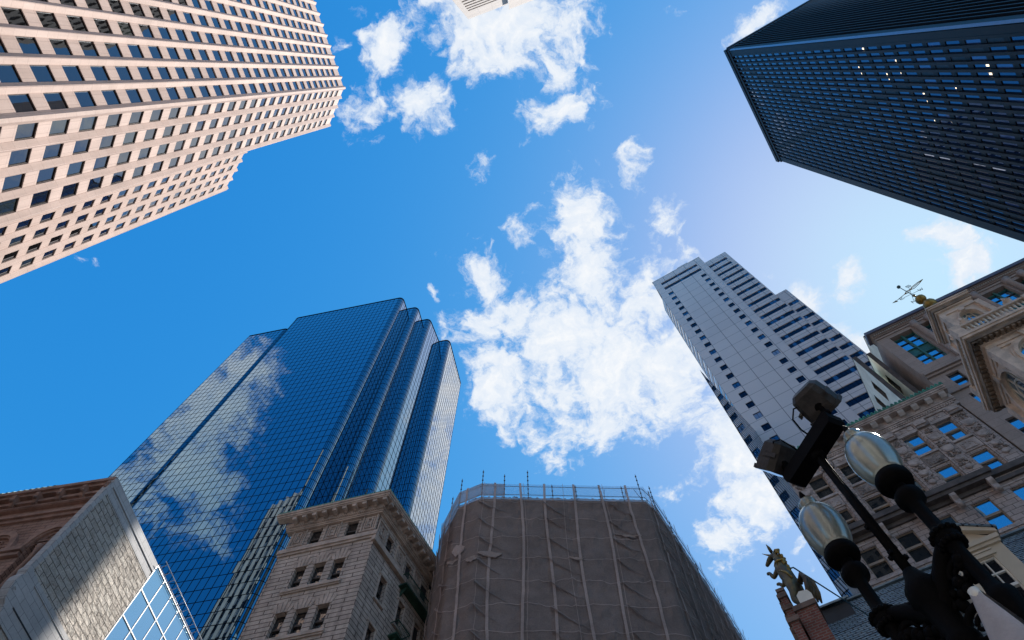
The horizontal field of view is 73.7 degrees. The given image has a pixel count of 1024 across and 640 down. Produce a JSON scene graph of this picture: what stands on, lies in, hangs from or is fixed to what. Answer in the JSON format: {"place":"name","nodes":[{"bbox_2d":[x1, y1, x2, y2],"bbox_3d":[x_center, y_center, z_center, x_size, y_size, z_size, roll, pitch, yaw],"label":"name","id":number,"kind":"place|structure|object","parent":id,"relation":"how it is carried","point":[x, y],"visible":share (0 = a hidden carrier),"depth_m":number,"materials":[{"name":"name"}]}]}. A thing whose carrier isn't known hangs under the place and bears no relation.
{"place":"outdoors","nodes":[
{"label":"outdoors","id":0,"kind":"place"},
{"bbox_2d":[0,0,345,283],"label":"granite tower","id":1,"kind":"structure","parent":0,"point":[117,117],"depth_m":74.64,"materials":[{"name":"beige stone"}]},
{"bbox_2d":[0,198,17,214],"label":"window","id":2,"kind":"structure","parent":1,"relation":"in","point":[8,206],"depth_m":53.56,"materials":[{"name":"grey glass"}]},
{"bbox_2d":[0,65,21,82],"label":"window","id":3,"kind":"structure","parent":1,"relation":"in","point":[8,73],"depth_m":50.19,"materials":[{"name":"blue glass"}]},
{"bbox_2d":[2,173,24,191],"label":"window","id":4,"kind":"structure","parent":1,"relation":"in","point":[12,182],"depth_m":52.75,"materials":[{"name":"blue glass"}]},
{"bbox_2d":[1,7,27,25],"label":"window","id":5,"kind":"structure","parent":1,"relation":"in","point":[14,16],"depth_m":52.36,"materials":[{"name":"grey glass"}]},
{"bbox_2d":[8,235,24,246],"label":"window","id":6,"kind":"structure","parent":1,"relation":"in","point":[19,239],"depth_m":74.68,"materials":[{"name":"blue glass"}]},
{"bbox_2d":[8,148,30,165],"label":"window","id":7,"kind":"structure","parent":1,"relation":"in","point":[20,156],"depth_m":52.08,"materials":[{"name":"blue glass"}]},
{"bbox_2d":[8,94,35,112],"bbox_3d":[-36.396,-16.071,50.636,0.050,2.330,1.290,-15,-71,6],"label":"window","id":8,"kind":"structure","parent":1,"relation":"in","point":[20,102],"depth_m":50.75,"materials":[{"name":"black glass"}]},
{"bbox_2d":[15,219,31,230],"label":"window","id":9,"kind":"structure","parent":1,"relation":"in","point":[26,223],"depth_m":74.08,"materials":[{"name":"blue glass"}]},
{"bbox_2d":[14,123,36,139],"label":"window","id":10,"kind":"structure","parent":1,"relation":"in","point":[24,131],"depth_m":51.44,"materials":[{"name":"grey glass"}]},
{"bbox_2d":[15,36,41,53],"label":"window","id":11,"kind":"structure","parent":1,"relation":"in","point":[28,45],"depth_m":53.08,"materials":[{"name":"blue glass"}]},
{"bbox_2d":[30,190,49,206],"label":"window","id":12,"kind":"structure","parent":1,"relation":"in","point":[41,197],"depth_m":57.15,"materials":[{"name":"blue glass"}]},
{"bbox_2d":[29,65,54,81],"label":"window","id":13,"kind":"structure","parent":1,"relation":"in","point":[42,73],"depth_m":53.78,"materials":[{"name":"blue glass"}]},
{"bbox_2d":[36,167,55,183],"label":"window","id":14,"kind":"structure","parent":1,"relation":"in","point":[44,175],"depth_m":56.49,"materials":[{"name":"blue glass"}]},
{"bbox_2d":[36,11,59,28],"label":"window","id":15,"kind":"structure","parent":1,"relation":"in","point":[48,20],"depth_m":56.11,"materials":[{"name":"grey glass"}]},
{"bbox_2d":[42,143,62,159],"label":"window","id":16,"kind":"structure","parent":1,"relation":"in","point":[51,151],"depth_m":55.85,"materials":[{"name":"blue glass"}]},
{"bbox_2d":[43,92,67,109],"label":"window","id":17,"kind":"structure","parent":1,"relation":"in","point":[54,100],"depth_m":54.47,"materials":[{"name":"blue glass"}]},
{"bbox_2d":[49,119,68,134],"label":"window","id":18,"kind":"structure","parent":1,"relation":"in","point":[60,126],"depth_m":55.20,"materials":[{"name":"grey glass"}]},
{"bbox_2d":[49,39,71,54],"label":"window","id":19,"kind":"structure","parent":1,"relation":"in","point":[60,47],"depth_m":56.80,"materials":[{"name":"blue glass"}]},
{"bbox_2d":[60,183,77,197],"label":"window","id":20,"kind":"structure","parent":1,"relation":"in","point":[68,190],"depth_m":60.89,"materials":[{"name":"blue glass"}]},
{"bbox_2d":[62,66,83,80],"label":"window","id":21,"kind":"structure","parent":1,"relation":"in","point":[73,73],"depth_m":57.54,"materials":[{"name":"blue glass"}]},
{"bbox_2d":[66,161,83,176],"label":"window","id":22,"kind":"structure","parent":1,"relation":"in","point":[74,168],"depth_m":60.26,"materials":[{"name":"blue glass"}]},
{"bbox_2d":[66,15,87,31],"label":"window","id":23,"kind":"structure","parent":1,"relation":"in","point":[76,22],"depth_m":59.86,"materials":[{"name":"grey glass"}]},
{"bbox_2d":[73,139,90,153],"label":"window","id":24,"kind":"structure","parent":1,"relation":"in","point":[81,146],"depth_m":59.61,"materials":[{"name":"blue glass"}]},
{"bbox_2d":[74,91,95,106],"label":"window","id":25,"kind":"structure","parent":1,"relation":"in","point":[85,99],"depth_m":58.23,"materials":[{"name":"blue glass"}]},
{"bbox_2d":[79,116,96,130],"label":"window","id":26,"kind":"structure","parent":1,"relation":"in","point":[88,123],"depth_m":58.94,"materials":[{"name":"grey glass"}]},
{"bbox_2d":[78,41,98,55],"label":"window","id":27,"kind":"structure","parent":1,"relation":"in","point":[88,48],"depth_m":60.55,"materials":[{"name":"blue glass"}]},
{"bbox_2d":[85,0,101,9],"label":"window","id":28,"kind":"structure","parent":1,"relation":"in","point":[93,4],"depth_m":63.05,"materials":[{"name":"grey glass"}]},
{"bbox_2d":[87,176,102,190],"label":"window","id":29,"kind":"structure","parent":1,"relation":"in","point":[94,183],"depth_m":64.66,"materials":[{"name":"blue glass"}]},
{"bbox_2d":[90,66,109,80],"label":"window","id":30,"kind":"structure","parent":1,"relation":"in","point":[100,74],"depth_m":61.24,"materials":[{"name":"blue glass"}]},
{"bbox_2d":[93,156,108,169],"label":"window","id":31,"kind":"structure","parent":1,"relation":"in","point":[101,162],"depth_m":63.99,"materials":[{"name":"blue glass"}]},
{"bbox_2d":[93,18,111,33],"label":"window","id":32,"kind":"structure","parent":1,"relation":"in","point":[102,25],"depth_m":63.61,"materials":[{"name":"grey glass"}]},
{"bbox_2d":[99,135,114,148],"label":"window","id":33,"kind":"structure","parent":1,"relation":"in","point":[107,141],"depth_m":63.36,"materials":[{"name":"grey glass"}]},
{"bbox_2d":[101,90,120,104],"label":"window","id":34,"kind":"structure","parent":1,"relation":"in","point":[110,96],"depth_m":61.96,"materials":[{"name":"blue glass"}]},
{"bbox_2d":[105,114,120,127],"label":"window","id":35,"kind":"structure","parent":1,"relation":"in","point":[113,120],"depth_m":62.70,"materials":[{"name":"grey glass"}]},
{"bbox_2d":[104,43,122,56],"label":"window","id":36,"kind":"structure","parent":1,"relation":"in","point":[113,49],"depth_m":64.33,"materials":[{"name":"blue glass"}]},
{"bbox_2d":[108,0,124,13],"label":"window","id":37,"kind":"structure","parent":1,"relation":"in","point":[115,5],"depth_m":66.74,"materials":[{"name":"grey glass"}]},
{"bbox_2d":[111,170,125,183],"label":"window","id":38,"kind":"structure","parent":1,"relation":"in","point":[117,177],"depth_m":68.43,"materials":[{"name":"blue glass"}]},
{"bbox_2d":[116,151,130,164],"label":"window","id":39,"kind":"structure","parent":1,"relation":"in","point":[123,157],"depth_m":67.74,"materials":[{"name":"grey glass"}]},
{"bbox_2d":[115,66,132,79],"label":"window","id":40,"kind":"structure","parent":1,"relation":"in","point":[123,72],"depth_m":65.04,"materials":[{"name":"blue glass"}]},
{"bbox_2d":[117,22,133,35],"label":"window","id":41,"kind":"structure","parent":1,"relation":"in","point":[125,28],"depth_m":67.37,"materials":[{"name":"grey glass"}]},
{"bbox_2d":[122,132,136,144],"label":"window","id":42,"kind":"structure","parent":1,"relation":"in","point":[129,138],"depth_m":67.09,"materials":[{"name":"grey glass"}]},
{"bbox_2d":[125,89,142,102],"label":"window","id":43,"kind":"structure","parent":1,"relation":"in","point":[133,94],"depth_m":65.71,"materials":[{"name":"blue glass"}]},
{"bbox_2d":[127,44,143,57],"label":"window","id":44,"kind":"structure","parent":1,"relation":"in","point":[135,51],"depth_m":68.06,"materials":[{"name":"blue glass"}]},
{"bbox_2d":[129,111,142,123],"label":"window","id":45,"kind":"structure","parent":1,"relation":"in","point":[136,117],"depth_m":66.44,"materials":[{"name":"grey glass"}]},
{"bbox_2d":[129,2,144,16],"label":"window","id":46,"kind":"structure","parent":1,"relation":"in","point":[136,8],"depth_m":70.42,"materials":[{"name":"grey glass"}]},
{"bbox_2d":[132,166,144,177],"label":"window","id":47,"kind":"structure","parent":1,"relation":"in","point":[138,171],"depth_m":72.20,"materials":[{"name":"grey glass"}]},
{"bbox_2d":[138,147,150,159],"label":"window","id":48,"kind":"structure","parent":1,"relation":"in","point":[144,153],"depth_m":71.51,"materials":[{"name":"grey glass"}]},
{"bbox_2d":[137,67,152,79],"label":"window","id":49,"kind":"structure","parent":1,"relation":"in","point":[144,72],"depth_m":68.76,"materials":[{"name":"blue glass"}]},
{"bbox_2d":[138,24,153,37],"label":"window","id":50,"kind":"structure","parent":1,"relation":"in","point":[145,29],"depth_m":71.13,"materials":[{"name":"blue glass"}]},
{"bbox_2d":[143,128,156,140],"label":"window","id":51,"kind":"structure","parent":1,"relation":"in","point":[150,134],"depth_m":70.84,"materials":[{"name":"grey glass"}]},
{"bbox_2d":[147,88,161,100],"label":"window","id":52,"kind":"structure","parent":1,"relation":"in","point":[154,94],"depth_m":69.49,"materials":[{"name":"blue glass"}]},
{"bbox_2d":[148,46,162,58],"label":"window","id":53,"kind":"structure","parent":1,"relation":"in","point":[154,50],"depth_m":71.87,"materials":[{"name":"blue glass"}]},
{"bbox_2d":[149,109,162,121],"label":"window","id":54,"kind":"structure","parent":1,"relation":"in","point":[156,114],"depth_m":70.21,"materials":[{"name":"grey glass"}]},
{"bbox_2d":[149,6,162,18],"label":"window","id":55,"kind":"structure","parent":1,"relation":"in","point":[155,11],"depth_m":74.19,"materials":[{"name":"black glass"}]},
{"bbox_2d":[157,67,170,78],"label":"window","id":56,"kind":"structure","parent":1,"relation":"in","point":[163,71],"depth_m":72.54,"materials":[{"name":"blue glass"}]},
{"bbox_2d":[158,27,170,38],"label":"window","id":57,"kind":"structure","parent":1,"relation":"in","point":[164,32],"depth_m":74.85,"materials":[{"name":"blue glass"}]},
{"bbox_2d":[166,87,179,99],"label":"window","id":58,"kind":"structure","parent":1,"relation":"in","point":[172,92],"depth_m":73.21,"materials":[{"name":"blue glass"}]},
{"bbox_2d":[166,47,179,58],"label":"window","id":59,"kind":"structure","parent":1,"relation":"in","point":[173,54],"depth_m":75.54,"materials":[{"name":"blue glass"}]},
{"bbox_2d":[167,9,179,21],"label":"window","id":60,"kind":"structure","parent":1,"relation":"in","point":[173,16],"depth_m":77.92,"materials":[{"name":"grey glass"}]},
{"bbox_2d":[168,107,179,118],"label":"window","id":61,"kind":"structure","parent":1,"relation":"in","point":[174,112],"depth_m":73.93,"materials":[{"name":"grey glass"}]},
{"bbox_2d":[175,67,187,78],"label":"window","id":62,"kind":"structure","parent":1,"relation":"in","point":[181,73],"depth_m":76.29,"materials":[{"name":"blue glass"}]},
{"bbox_2d":[175,29,187,40],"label":"window","id":63,"kind":"structure","parent":1,"relation":"in","point":[180,33],"depth_m":78.66,"materials":[{"name":"blue glass"}]},
{"bbox_2d":[183,48,194,59],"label":"window","id":64,"kind":"structure","parent":1,"relation":"in","point":[188,52],"depth_m":79.29,"materials":[{"name":"blue glass"}]},
{"bbox_2d":[183,86,195,97],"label":"window","id":65,"kind":"structure","parent":1,"relation":"in","point":[189,92],"depth_m":77.00,"materials":[{"name":"blue glass"}]},
{"bbox_2d":[108,298,460,639],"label":"blue glass tower","id":66,"kind":"structure","parent":0,"point":[233,454],"depth_m":108.68,"materials":[{"name":"glass"}]},
{"bbox_2d":[453,0,531,18],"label":"pale tower","id":67,"kind":"structure","parent":0,"point":[469,9],"depth_m":90.51,"materials":[{"name":"stone"}]},
{"bbox_2d":[0,0,1023,639],"label":"sky","id":68,"kind":"structure","parent":0,"point":[524,177],"materials":[{"name":"blue"}]},
{"bbox_2d":[652,252,874,447],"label":"white panel tower","id":69,"kind":"structure","parent":0,"point":[762,353],"depth_m":124.47,"materials":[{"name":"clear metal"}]},
{"bbox_2d":[864,258,1023,452],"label":"tall brown building","id":70,"kind":"structure","parent":0,"point":[914,353],"depth_m":52.47,"materials":[{"name":"stone"}]},
{"bbox_2d":[863,336,882,361],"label":"cream court wall","id":71,"kind":"structure","parent":70,"relation":"on","point":[873,349],"depth_m":58.13,"materials":[{"name":"beige stone"}]},
{"bbox_2d":[894,332,946,363],"bbox_3d":[31.475,2.263,52.737,1.800,5.176,0.260,-28,-72,10],"label":"window frame","id":72,"kind":"structure","parent":70,"relation":"in","point":[917,346],"depth_m":52.74,"materials":[{"name":"green metal"}]},
{"bbox_2d":[948,372,968,384],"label":"window","id":73,"kind":"structure","parent":70,"relation":"in","point":[960,379],"depth_m":47.65,"materials":[{"name":"blue glass"}]},
{"bbox_2d":[987,288,1023,308],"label":"window frame","id":74,"kind":"structure","parent":70,"relation":"in","point":[1006,293],"depth_m":53.06,"materials":[{"name":"green metal"}]},
{"bbox_2d":[1007,418,1023,432],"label":"window","id":75,"kind":"structure","parent":70,"relation":"in","point":[1015,422],"depth_m":41.83,"materials":[{"name":"blue glass"}]},
{"bbox_2d":[967,586,1023,639],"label":"furled flag","id":76,"kind":"object","parent":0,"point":[999,621],"visible":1,"depth_m":4.15,"materials":[{"name":"white fabric"}]},
{"label":"ground","id":77,"kind":"structure","parent":0,"visible":0},
{"bbox_2d":[0,476,157,639],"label":"sandstone building","id":78,"kind":"structure","parent":77,"relation":"on","point":[78,561],"depth_m":40.98,"materials":[{"name":"beige stone"}]},
{"bbox_2d":[104,561,201,639],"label":"glazed block","id":79,"kind":"structure","parent":77,"relation":"on","point":[151,612],"depth_m":45.88,"materials":[{"name":"blue glass"}]},
{"bbox_2d":[238,489,435,639],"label":"brown corner building","id":80,"kind":"structure","parent":77,"relation":"on","point":[361,567],"depth_m":44.70,"materials":[{"name":"stone"}]},
{"bbox_2d":[269,616,285,637],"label":"window","id":81,"kind":"structure","parent":80,"relation":"in","point":[278,624],"depth_m":40.32,"materials":[{"name":"black glass"}]},
{"bbox_2d":[290,570,304,587],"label":"window","id":82,"kind":"structure","parent":80,"relation":"in","point":[297,579],"depth_m":44.14,"materials":[{"name":"black glass"}]},
{"bbox_2d":[290,612,306,633],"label":"window","id":83,"kind":"structure","parent":80,"relation":"in","point":[299,620],"depth_m":40.20,"materials":[{"name":"black glass"}]},
{"bbox_2d":[309,531,321,543],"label":"window","id":84,"kind":"structure","parent":80,"relation":"in","point":[315,537],"depth_m":48.23,"materials":[{"name":"black glass"}]},
{"bbox_2d":[310,566,323,583],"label":"window","id":85,"kind":"structure","parent":80,"relation":"in","point":[318,571],"depth_m":44.04,"materials":[{"name":"black glass"}]},
{"bbox_2d":[312,607,327,628],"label":"window","id":86,"kind":"structure","parent":80,"relation":"in","point":[320,617],"depth_m":40.07,"materials":[{"name":"black glass"}]},
{"bbox_2d":[330,562,343,579],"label":"window","id":87,"kind":"structure","parent":80,"relation":"in","point":[337,569],"depth_m":43.93,"materials":[{"name":"black glass"}]},
{"bbox_2d":[345,523,358,535],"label":"window","id":88,"kind":"structure","parent":80,"relation":"in","point":[352,528],"depth_m":47.99,"materials":[{"name":"black glass"}]},
{"bbox_2d":[423,470,748,639],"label":"netted scaffold","id":89,"kind":"object","parent":77,"relation":"on","point":[531,568],"visible":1,"depth_m":42.38,"materials":[{"name":"grey fabric"}]},
{"bbox_2d":[702,373,852,596],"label":"ribbed glass slab","id":90,"kind":"structure","parent":77,"relation":"on","point":[786,493],"depth_m":81.59,"materials":[{"name":"glass"}]},
{"bbox_2d":[724,0,1023,241],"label":"dark tower","id":91,"kind":"structure","parent":77,"relation":"on","point":[919,103],"depth_m":103.88,"materials":[{"name":"metal"}]},
{"bbox_2d":[753,380,1023,639],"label":"street lamp","id":92,"kind":"object","parent":77,"relation":"on","point":[936,604],"visible":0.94,"depth_m":6.22,"materials":[{"name":"black metal"}]},
{"bbox_2d":[775,523,1023,639],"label":"old brick hall","id":93,"kind":"structure","parent":77,"relation":"on","point":[995,554],"depth_m":17.56,"materials":[{"name":"brick"}]},
{"bbox_2d":[763,545,822,603],"bbox_3d":[7.548,7.011,18.561,0.518,2.895,1.104,30,-73,-10],"label":"unicorn statue","id":94,"kind":"object","parent":93,"relation":"on","point":[792,583],"visible":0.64,"depth_m":18.28,"materials":[{"name":"metal"}]},
{"bbox_2d":[797,590,813,602],"bbox_3d":[7.437,7.058,17.238,0.360,0.400,0.260,-28,-72,10],"label":"white scroll base","id":95,"kind":"object","parent":93,"relation":"on","point":[804,595],"visible":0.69,"depth_m":17.20,"materials":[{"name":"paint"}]},
{"bbox_2d":[791,567,868,615],"bbox_3d":[9.475,8.051,20.058,4.910,1.629,0.191,39,-75,-13],"label":"brace rod","id":96,"kind":"object","parent":93,"relation":"attached to","point":[833,593],"visible":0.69,"depth_m":20.06,"materials":[{"name":"metal"}]},
{"bbox_2d":[893,279,1023,422],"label":"steeple","id":97,"kind":"object","parent":93,"relation":"on","point":[984,339],"visible":1,"depth_m":30.67,"materials":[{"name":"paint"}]},
{"bbox_2d":[790,382,1023,594],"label":"ornate stone building","id":98,"kind":"structure","parent":77,"relation":"on","point":[956,481],"depth_m":41.20,"materials":[{"name":"brown stone"}]},
{"bbox_2d":[809,477,833,498],"bbox_3d":[20.557,11.227,45.253,1.040,2.150,0.160,-28,-72,10],"label":"window","id":99,"kind":"structure","parent":98,"relation":"in","point":[819,485],"depth_m":45.34,"materials":[{"name":"black glass"}]},
{"bbox_2d":[839,509,855,524],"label":"window","id":100,"kind":"structure","parent":98,"relation":"in","point":[846,514],"depth_m":42.20,"materials":[{"name":"black glass"}]},
{"bbox_2d":[840,465,861,484],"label":"window","id":101,"kind":"structure","parent":98,"relation":"in","point":[853,478],"depth_m":44.96,"materials":[{"name":"black glass"}]},
{"bbox_2d":[861,546,894,578],"bbox_3d":[20.544,13.714,38.416,1.040,2.200,0.160,-28,-72,10],"label":"window","id":102,"kind":"structure","parent":98,"relation":"in","point":[879,566],"depth_m":38.40,"materials":[{"name":"black glass"}]},
{"bbox_2d":[866,495,890,512],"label":"window","id":103,"kind":"structure","parent":98,"relation":"in","point":[878,503],"depth_m":41.87,"materials":[{"name":"black glass"}]},
{"bbox_2d":[866,352,918,396],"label":"cream court wall","id":104,"kind":"structure","parent":98,"relation":"on","point":[899,383],"depth_m":53.14,"materials":[{"name":"beige stone"}]},
{"bbox_2d":[896,531,932,562],"bbox_3d":[22.464,12.706,38.046,1.040,2.200,0.160,-28,-72,10],"label":"window","id":105,"kind":"structure","parent":98,"relation":"in","point":[910,541],"depth_m":38.03,"materials":[{"name":"black glass"}]},
{"bbox_2d":[903,435,932,455],"bbox_3d":[26.318,8.202,44.142,1.040,2.150,0.160,-28,-72,10],"label":"window","id":106,"kind":"structure","parent":98,"relation":"in","point":[916,443],"depth_m":44.21,"materials":[{"name":"blue glass"}]},
{"bbox_2d":[852,356,990,469],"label":"cream court wall","id":107,"kind":"structure","parent":98,"relation":"on","point":[881,392],"depth_m":53.62,"materials":[{"name":"beige stone"}]},
{"bbox_2d":[935,465,962,482],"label":"window","id":108,"kind":"structure","parent":98,"relation":"in","point":[948,473],"depth_m":41.12,"materials":[{"name":"blue glass"}]},
{"bbox_2d":[936,420,966,438],"bbox_3d":[28.236,7.194,43.771,1.040,2.150,0.160,-28,-72,10],"label":"window","id":109,"kind":"structure","parent":98,"relation":"in","point":[948,427],"depth_m":43.98,"materials":[{"name":"blue glass"}]},
{"bbox_2d":[971,449,1004,468],"bbox_3d":[28.230,8.409,40.431,1.040,1.900,0.160,-28,-72,10],"label":"window","id":110,"kind":"structure","parent":98,"relation":"in","point":[984,457],"depth_m":40.63,"materials":[{"name":"blue glass"}]},
{"bbox_2d":[972,499,1014,528],"bbox_3d":[26.305,10.689,37.305,1.040,2.200,0.160,-28,-72,10],"label":"window","id":111,"kind":"structure","parent":98,"relation":"in","point":[987,509],"depth_m":37.31,"materials":[{"name":"blue glass"}]},
{"bbox_2d":[1011,485,1023,500],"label":"window","id":112,"kind":"structure","parent":98,"relation":"in","point":[1019,491],"depth_m":37.74,"materials":[{"name":"blue glass"}]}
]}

